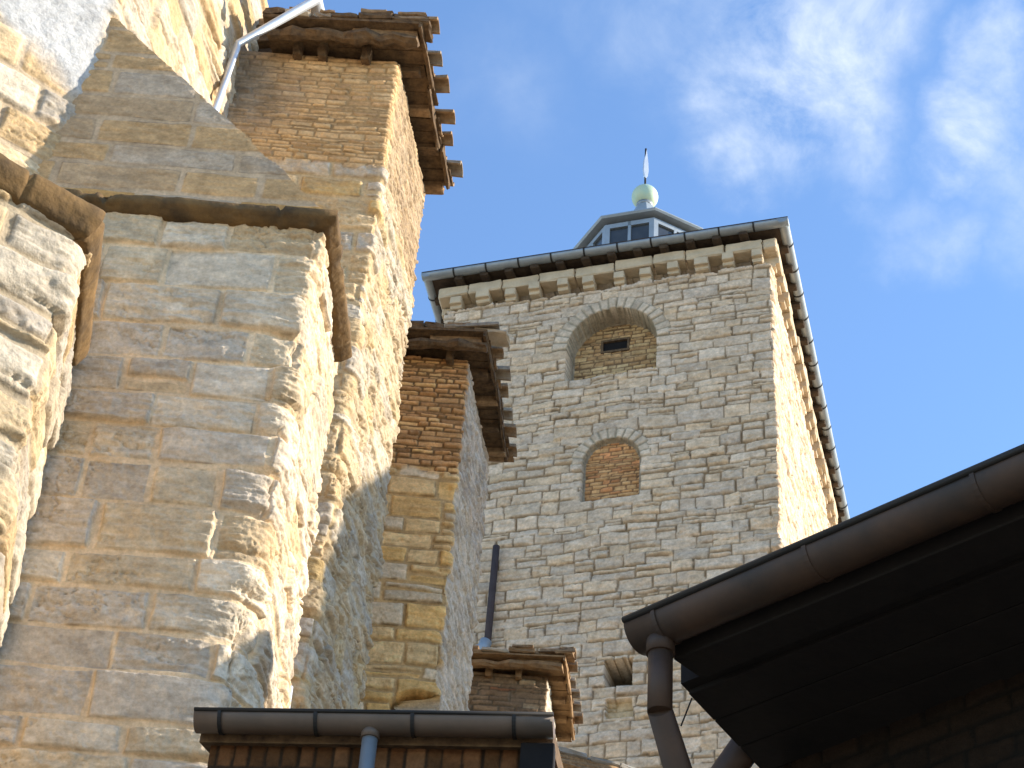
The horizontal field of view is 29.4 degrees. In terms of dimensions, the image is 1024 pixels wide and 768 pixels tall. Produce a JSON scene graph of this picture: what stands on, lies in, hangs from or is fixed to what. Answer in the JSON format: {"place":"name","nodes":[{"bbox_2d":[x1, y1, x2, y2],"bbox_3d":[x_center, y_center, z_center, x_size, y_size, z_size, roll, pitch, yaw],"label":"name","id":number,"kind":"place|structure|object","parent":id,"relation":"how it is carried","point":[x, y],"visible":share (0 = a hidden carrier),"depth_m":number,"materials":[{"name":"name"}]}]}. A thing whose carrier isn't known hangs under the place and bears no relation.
{"place":"outdoors","nodes":[
{"label":"outdoors","id":0,"kind":"place"},
{"bbox_2d":[0,0,635,767],"bbox_3d":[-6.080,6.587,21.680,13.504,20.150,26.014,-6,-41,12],"label":"church","id":1,"kind":"structure","parent":0,"point":[256,432],"depth_m":15.63,"materials":[{"name":"stone"}]},
{"bbox_2d":[193,707,562,767],"bbox_3d":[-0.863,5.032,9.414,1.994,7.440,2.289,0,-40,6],"label":"annex","id":2,"kind":"object","parent":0,"point":[230,737],"visible":1,"depth_m":10.70,"materials":[{"name":"brown paint"}]},
{"bbox_2d":[421,148,849,767],"bbox_3d":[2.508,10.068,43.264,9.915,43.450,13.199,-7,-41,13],"label":"bell tower","id":3,"kind":"structure","parent":0,"point":[665,400],"depth_m":42.98,"materials":[{"name":"stone"}]},
{"bbox_2d":[601,337,629,353],"bbox_3d":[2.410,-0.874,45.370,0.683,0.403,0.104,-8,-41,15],"label":"window frame","id":4,"kind":"structure","parent":3,"relation":"in","point":[627,339],"depth_m":45.36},
{"bbox_2d":[267,0,1023,517],"label":"sky","id":5,"kind":"structure","parent":0,"point":[888,135],"materials":[{"name":"blue"}]},
{"bbox_2d":[621,444,1023,767],"bbox_3d":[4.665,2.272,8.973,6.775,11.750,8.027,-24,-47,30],"label":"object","id":6,"kind":"structure","parent":0,"point":[889,634],"depth_m":8.17,"materials":[{"name":"black metal"}]}
]}

